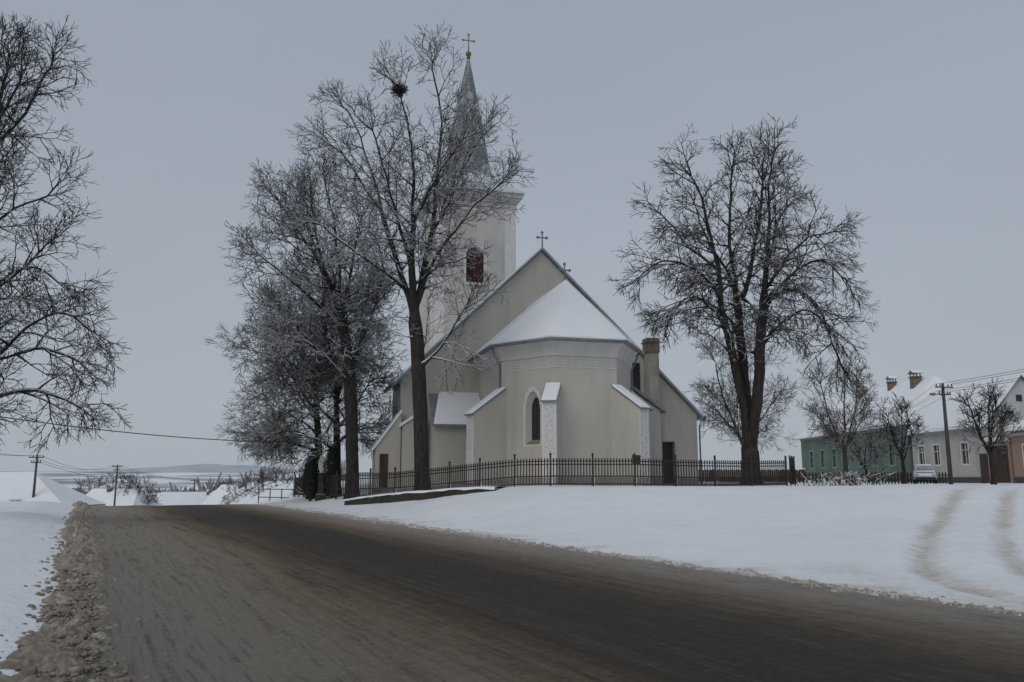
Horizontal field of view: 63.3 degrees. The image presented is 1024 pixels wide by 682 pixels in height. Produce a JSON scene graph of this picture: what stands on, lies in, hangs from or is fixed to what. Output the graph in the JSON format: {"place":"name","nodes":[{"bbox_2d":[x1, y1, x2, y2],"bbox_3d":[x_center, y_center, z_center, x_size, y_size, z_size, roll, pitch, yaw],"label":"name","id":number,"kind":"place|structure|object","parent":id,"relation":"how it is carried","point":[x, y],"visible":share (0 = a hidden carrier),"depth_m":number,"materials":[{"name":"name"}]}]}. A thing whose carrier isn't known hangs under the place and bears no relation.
{"place":"outdoors","nodes":[
{"label":"outdoors","id":0,"kind":"place"},
{"bbox_2d":[0,501,119,681],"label":"slush bank","id":1,"kind":"structure","parent":0,"point":[87,555],"depth_m":8.58,"materials":[{"name":"grey snow"}]},
{"bbox_2d":[0,516,148,681],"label":"slush lumps","id":2,"kind":"object","parent":1,"relation":"on","point":[76,652],"visible":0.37,"depth_m":8.86,"materials":[{"name":"grey snow"}]},
{"bbox_2d":[100,464,301,472],"bbox_3d":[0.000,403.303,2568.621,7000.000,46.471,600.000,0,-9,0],"label":"hills","id":3,"kind":"structure","parent":0,"point":[213,468],"depth_m":2420.53,"materials":[{"name":"white snow"}]},
{"bbox_2d":[0,470,1023,681],"bbox_3d":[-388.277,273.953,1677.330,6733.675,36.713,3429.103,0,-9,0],"label":"ground","id":4,"kind":"structure","parent":0,"point":[962,543],"depth_m":23.08,"materials":[{"name":"white snow"}]},
{"bbox_2d":[29,455,43,497],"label":"utility pole","id":5,"kind":"object","parent":4,"relation":"on","point":[35,476],"visible":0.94,"depth_m":74.03,"materials":[{"name":"wood"}]},
{"bbox_2d":[42,463,189,483],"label":"overhead wire","id":6,"kind":"object","parent":5,"relation":"attached to","point":[105,479],"visible":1,"depth_m":89.50,"materials":[{"name":"metal"}]},
{"bbox_2d":[0,472,105,505],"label":"valley house","id":7,"kind":"structure","parent":4,"relation":"on","point":[16,486],"depth_m":75.37,"materials":[{"name":"grey paint"}]},
{"bbox_2d":[0,11,132,457],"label":"tree","id":8,"kind":"object","parent":4,"relation":"on","point":[8,134],"visible":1,"depth_m":28.99,"materials":[{"name":"brown plant"}]},
{"bbox_2d":[72,475,108,492],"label":"tree","id":9,"kind":"object","parent":4,"relation":"on","point":[100,484],"visible":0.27,"depth_m":137.67,"materials":[{"name":"grey plant"}]},
{"bbox_2d":[112,465,121,505],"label":"utility pole","id":10,"kind":"object","parent":4,"relation":"on","point":[117,469],"visible":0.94,"depth_m":108.35,"materials":[{"name":"wood"}]},
{"bbox_2d":[105,471,139,488],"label":"tree","id":11,"kind":"object","parent":4,"relation":"on","point":[123,476],"visible":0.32,"depth_m":129.91,"materials":[{"name":"grey plant"}]},
{"bbox_2d":[86,484,163,505],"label":"valley house","id":12,"kind":"structure","parent":4,"relation":"on","point":[130,497],"depth_m":115.21,"materials":[{"name":"grey paint"}]},
{"bbox_2d":[116,474,160,505],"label":"tree","id":13,"kind":"object","parent":4,"relation":"on","point":[139,492],"visible":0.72,"depth_m":115.70,"materials":[{"name":"grey plant"}]},
{"bbox_2d":[146,490,170,501],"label":"valley house","id":14,"kind":"structure","parent":4,"relation":"on","point":[158,494],"depth_m":150.72,"materials":[{"name":"white paint"}]},
{"bbox_2d":[160,492,206,505],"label":"valley house","id":15,"kind":"structure","parent":4,"relation":"on","point":[182,498],"depth_m":124.43,"materials":[{"name":"white paint"}]},
{"bbox_2d":[73,460,345,494],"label":"distant woodland","id":16,"kind":"object","parent":4,"relation":"on","point":[209,486],"visible":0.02,"depth_m":190.95,"materials":[{"name":"grey plant"}]},
{"bbox_2d":[201,481,253,504],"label":"valley house","id":17,"kind":"structure","parent":4,"relation":"on","point":[215,496],"depth_m":120.54,"materials":[{"name":"grey paint"}]},
{"bbox_2d":[217,478,250,486],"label":"tree","id":18,"kind":"object","parent":4,"relation":"on","point":[220,483],"visible":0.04,"depth_m":137.51,"materials":[{"name":"grey plant"}]},
{"bbox_2d":[218,470,263,503],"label":"tree","id":19,"kind":"object","parent":4,"relation":"on","point":[225,497],"visible":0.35,"depth_m":115.95,"materials":[{"name":"grey plant"}]},
{"bbox_2d":[233,468,282,501],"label":"tree","id":20,"kind":"object","parent":4,"relation":"on","point":[258,474],"visible":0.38,"depth_m":110.17,"materials":[{"name":"grey plant"}]},
{"bbox_2d":[250,466,298,497],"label":"tree","id":21,"kind":"object","parent":4,"relation":"on","point":[267,475],"visible":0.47,"depth_m":102.12,"materials":[{"name":"grey plant"}]},
{"bbox_2d":[258,488,293,502],"bbox_3d":[-17.506,11.757,61.583,4.500,1.600,0.080,-7,-12,37],"label":"pipe railing","id":22,"kind":"object","parent":4,"relation":"on","point":[269,497],"visible":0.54,"depth_m":61.74,"materials":[{"name":"metal"}]},
{"bbox_2d":[204,262,359,498],"bbox_3d":[-13.776,2.032,53.114,8.887,15.982,8.097,-3,-10,18],"label":"tree","id":23,"kind":"object","parent":4,"relation":"on","point":[273,396],"visible":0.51,"depth_m":51.72,"materials":[{"name":"grey plant"}]},
{"bbox_2d":[301,456,318,501],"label":"thuja","id":24,"kind":"object","parent":4,"relation":"on","point":[309,482],"visible":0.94,"depth_m":49.23,"materials":[{"name":"green plant"}]},
{"bbox_2d":[218,144,409,498],"bbox_3d":[-10.953,-1.735,48.153,11.480,21.510,9.194,0,-9,0],"label":"tall tree","id":25,"kind":"object","parent":4,"relation":"on","point":[340,303],"visible":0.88,"depth_m":47.45,"materials":[{"name":"brown plant"}]},
{"bbox_2d":[315,455,325,500],"bbox_3d":[-11.300,8.154,49.229,0.600,2.713,0.500,1,-9,-8],"label":"memorial","id":26,"kind":"object","parent":4,"relation":"on","point":[320,495],"visible":0.85,"depth_m":49.03,"materials":[{"name":"stone"}]},
{"bbox_2d":[322,444,341,498],"bbox_3d":[-10.655,7.739,49.202,1.228,3.327,1.217,0,-9,0],"label":"thuja","id":27,"kind":"object","parent":4,"relation":"on","point":[332,465],"visible":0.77,"depth_m":48.94,"materials":[{"name":"green plant"}]},
{"bbox_2d":[255,271,411,494],"bbox_3d":[-10.707,2.300,50.765,8.428,14.429,8.574,8,-12,-39],"label":"tree","id":28,"kind":"object","parent":4,"relation":"on","point":[335,385],"visible":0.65,"depth_m":50.03,"materials":[{"name":"brown plant"}]},
{"bbox_2d":[277,21,537,486],"bbox_3d":[-5.248,-5.147,43.919,13.191,26.178,9.275,0,-9,0],"label":"tall tree","id":29,"kind":"object","parent":4,"relation":"on","point":[419,362],"visible":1,"depth_m":43.18,"materials":[{"name":"brown plant"}]},
{"bbox_2d":[388,81,408,97],"bbox_3d":[-6.128,-13.568,44.814,1.134,0.949,1.159,0,-9,0],"label":"bird nest","id":30,"kind":"object","parent":29,"relation":"on","point":[397,89],"visible":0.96,"depth_m":44.63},
{"bbox_2d":[344,486,499,504],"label":"retaining wall","id":31,"kind":"structure","parent":4,"relation":"on","point":[404,496],"depth_m":39.31,"materials":[{"name":"concrete"}]},
{"bbox_2d":[369,33,706,491],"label":"church","id":32,"kind":"structure","parent":4,"relation":"on","point":[576,372],"depth_m":47.62,"materials":[{"name":"paint"}]},
{"bbox_2d":[1,416,378,441],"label":"overhead wire","id":33,"kind":"object","parent":32,"relation":"attached to","point":[175,436],"visible":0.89,"depth_m":35.82,"materials":[{"name":"metal"}]},
{"bbox_2d":[463,244,486,285],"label":"belfry window","id":34,"kind":"structure","parent":32,"relation":"in","point":[467,270],"depth_m":73.09,"materials":[{"name":"paint"}]},
{"bbox_2d":[523,386,541,446],"bbox_3d":[1.191,3.990,43.906,1.300,3.170,0.360,-8,-12,39],"label":"window","id":35,"kind":"structure","parent":32,"relation":"in","point":[532,410],"depth_m":44.04,"materials":[{"name":"white glass"}]},
{"bbox_2d":[662,443,672,483],"bbox_3d":[10.010,7.931,53.723,0.860,2.700,0.050,3,-10,-15],"label":"door","id":36,"kind":"structure","parent":32,"relation":"in","point":[667,450],"depth_m":53.78,"materials":[{"name":"brown wood"}]},
{"bbox_2d":[294,453,787,499],"bbox_3d":[-3.748,8.021,46.127,34.769,3.057,10.600,-6,-11,32],"label":"fence","id":37,"kind":"object","parent":4,"relation":"on","point":[763,481],"visible":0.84,"depth_m":39.12,"materials":[{"name":"metal"}]},
{"bbox_2d":[632,455,640,464],"bbox_3d":[5.650,5.397,37.715,0.400,0.430,0.180,0,-9,0],"label":"mailbox","id":38,"kind":"object","parent":37,"relation":"attached to","point":[636,459],"visible":1,"depth_m":37.67,"materials":[{"name":"metal"}]},
{"bbox_2d":[268,505,1021,613],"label":"slush bank","id":39,"kind":"structure","parent":4,"relation":"on","point":[749,572],"depth_m":14.47,"materials":[{"name":"grey snow"}]},
{"bbox_2d":[323,513,1023,615],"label":"slush lumps","id":40,"kind":"object","parent":4,"relation":"on","point":[936,599],"visible":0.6,"depth_m":12.85,"materials":[{"name":"grey snow"}]},
{"bbox_2d":[606,112,880,483],"bbox_3d":[13.230,-2.783,47.115,15.722,21.834,9.688,-1,-9,8],"label":"chestnut tree","id":41,"kind":"object","parent":4,"relation":"on","point":[750,411],"visible":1,"depth_m":46.25,"materials":[{"name":"brown plant"}]},
{"bbox_2d":[684,324,806,454],"bbox_3d":[17.400,4.432,61.666,9.134,12.411,6.932,0,-9,0],"label":"tree","id":42,"kind":"object","parent":4,"relation":"on","point":[736,429],"visible":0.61,"depth_m":61.82,"materials":[{"name":"grey plant"}]},
{"bbox_2d":[698,468,804,481],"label":"board fence","id":43,"kind":"object","parent":4,"relation":"on","point":[801,471],"visible":0.17,"depth_m":86.92,"materials":[{"name":"brown wood"}]},
{"bbox_2d":[796,352,884,477],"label":"tree","id":44,"kind":"object","parent":4,"relation":"on","point":[830,432],"visible":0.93,"depth_m":65.69,"materials":[{"name":"grey plant"}]},
{"bbox_2d":[796,471,898,485],"bbox_3d":[16.406,6.725,40.439,5.003,0.788,1.744,0,-9,0],"label":"shrub","id":45,"kind":"object","parent":4,"relation":"on","point":[847,480],"visible":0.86,"depth_m":40.33,"materials":[{"name":"grey plant"}]},
{"bbox_2d":[787,472,947,483],"bbox_3d":[25.900,10.059,60.300,13.000,1.050,0.070,2,-10,-10],"label":"board fence","id":46,"kind":"object","parent":4,"relation":"on","point":[868,475],"visible":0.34,"depth_m":60.44,"materials":[{"name":"brown wood"}]},
{"bbox_2d":[843,427,891,476],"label":"tree","id":47,"kind":"object","parent":4,"relation":"on","point":[865,465],"visible":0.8,"depth_m":69.06,"materials":[{"name":"grey plant"}]},
{"bbox_2d":[797,370,952,482],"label":"green house","id":48,"kind":"structure","parent":4,"relation":"on","point":[817,458],"depth_m":84.57,"materials":[{"name":"paint"}]},
{"bbox_2d":[809,450,813,468],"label":"window","id":49,"kind":"structure","parent":48,"relation":"in","point":[812,453],"depth_m":98.64,"materials":[{"name":"grey glass"}]},
{"bbox_2d":[820,449,825,468],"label":"window","id":50,"kind":"structure","parent":48,"relation":"in","point":[823,451],"depth_m":95.14,"materials":[{"name":"grey glass"}]},
{"bbox_2d":[832,448,836,467],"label":"window","id":51,"kind":"structure","parent":48,"relation":"in","point":[835,454],"depth_m":91.63,"materials":[{"name":"grey glass"}]},
{"bbox_2d":[847,447,849,467],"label":"window","id":52,"kind":"structure","parent":48,"relation":"in","point":[848,457],"depth_m":88.05,"materials":[{"name":"grey glass"}]},
{"bbox_2d":[858,446,863,466],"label":"window","id":53,"kind":"structure","parent":48,"relation":"in","point":[860,453],"depth_m":84.74,"materials":[{"name":"grey glass"}]},
{"bbox_2d":[872,444,878,466],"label":"window","id":54,"kind":"structure","parent":48,"relation":"in","point":[877,464],"depth_m":81.32,"materials":[{"name":"grey glass"}]},
{"bbox_2d":[888,443,895,466],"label":"window","id":55,"kind":"structure","parent":48,"relation":"in","point":[893,462],"depth_m":77.88,"materials":[{"name":"grey glass"}]},
{"bbox_2d":[869,391,929,483],"bbox_3d":[26.813,6.733,57.492,4.029,6.499,3.484,0,-9,0],"label":"tree","id":56,"kind":"object","parent":4,"relation":"on","point":[895,442],"visible":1,"depth_m":57.44,"materials":[{"name":"black plant"}]},
{"bbox_2d":[912,464,937,483],"bbox_3d":[29.900,9.654,60.232,1.536,1.408,3.606,-4,-10,24],"label":"parked car","id":57,"kind":"object","parent":4,"relation":"on","point":[924,471],"visible":0.98,"depth_m":58.96,"materials":[{"name":"paint"}]},
{"bbox_2d":[929,383,952,483],"bbox_3d":[26.816,5.903,51.575,1.838,6.600,0.384,3,-10,-19],"label":"utility pole","id":58,"kind":"object","parent":4,"relation":"on","point":[948,454],"visible":0.98,"depth_m":51.69,"materials":[{"name":"wood"}]},
{"bbox_2d":[938,369,1023,383],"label":"overhead wire","id":59,"kind":"object","parent":58,"relation":"attached to","point":[982,376],"visible":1,"depth_m":49.32,"materials":[{"name":"metal"}]},
{"bbox_2d":[940,377,1023,390],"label":"overhead wire","id":60,"kind":"object","parent":58,"relation":"attached to","point":[982,384],"visible":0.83,"depth_m":49.28,"materials":[{"name":"metal"}]},
{"bbox_2d":[907,372,1023,482],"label":"beige house","id":61,"kind":"structure","parent":4,"relation":"on","point":[971,467],"depth_m":66.68,"materials":[{"name":"paint"}]},
{"bbox_2d":[917,445,925,463],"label":"window","id":62,"kind":"structure","parent":61,"relation":"in","point":[922,454],"depth_m":72.42,"materials":[{"name":"white glass"}]},
{"bbox_2d":[932,443,940,465],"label":"window","id":63,"kind":"structure","parent":61,"relation":"in","point":[937,446],"depth_m":69.86,"materials":[{"name":"white glass"}]},
{"bbox_2d":[960,441,969,465],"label":"window","id":64,"kind":"structure","parent":61,"relation":"in","point":[966,459],"depth_m":65.55,"materials":[{"name":"white glass"}]},
{"bbox_2d":[979,453,988,482],"bbox_3d":[35.680,9.664,62.663,0.080,2.300,1.000,0,-9,0],"label":"door","id":65,"kind":"structure","parent":61,"relation":"in","point":[984,467],"depth_m":62.63,"materials":[{"name":"brown wood"}]},
{"bbox_2d":[945,377,1022,484],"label":"tree","id":66,"kind":"object","parent":4,"relation":"on","point":[989,447],"visible":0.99,"depth_m":47.51,"materials":[{"name":"black plant"}]},
{"bbox_2d":[984,437,1014,482],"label":"courtyard gate","id":67,"kind":"structure","parent":4,"relation":"on","point":[1004,468],"depth_m":59.98,"materials":[{"name":"brown wood"}]},
{"bbox_2d":[1004,419,1023,482],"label":"salmon house","id":68,"kind":"structure","parent":4,"relation":"on","point":[1018,453],"depth_m":58.19,"materials":[{"name":"paint"}]},
{"bbox_2d":[0,0,1023,471],"label":"sky","id":69,"kind":"structure","parent":0,"point":[909,113],"materials":[{"name":"grey"}]},
{"bbox_2d":[86,504,1023,681],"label":"road","id":70,"kind":"structure","parent":0,"point":[236,593],"depth_m":9.59,"materials":[{"name":"grey asphalt"}]},
{"bbox_2d":[789,455,795,485],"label":"fence post","id":71,"kind":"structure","parent":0,"point":[792,469],"depth_m":42.36,"materials":[{"name":"metal"}]}
]}

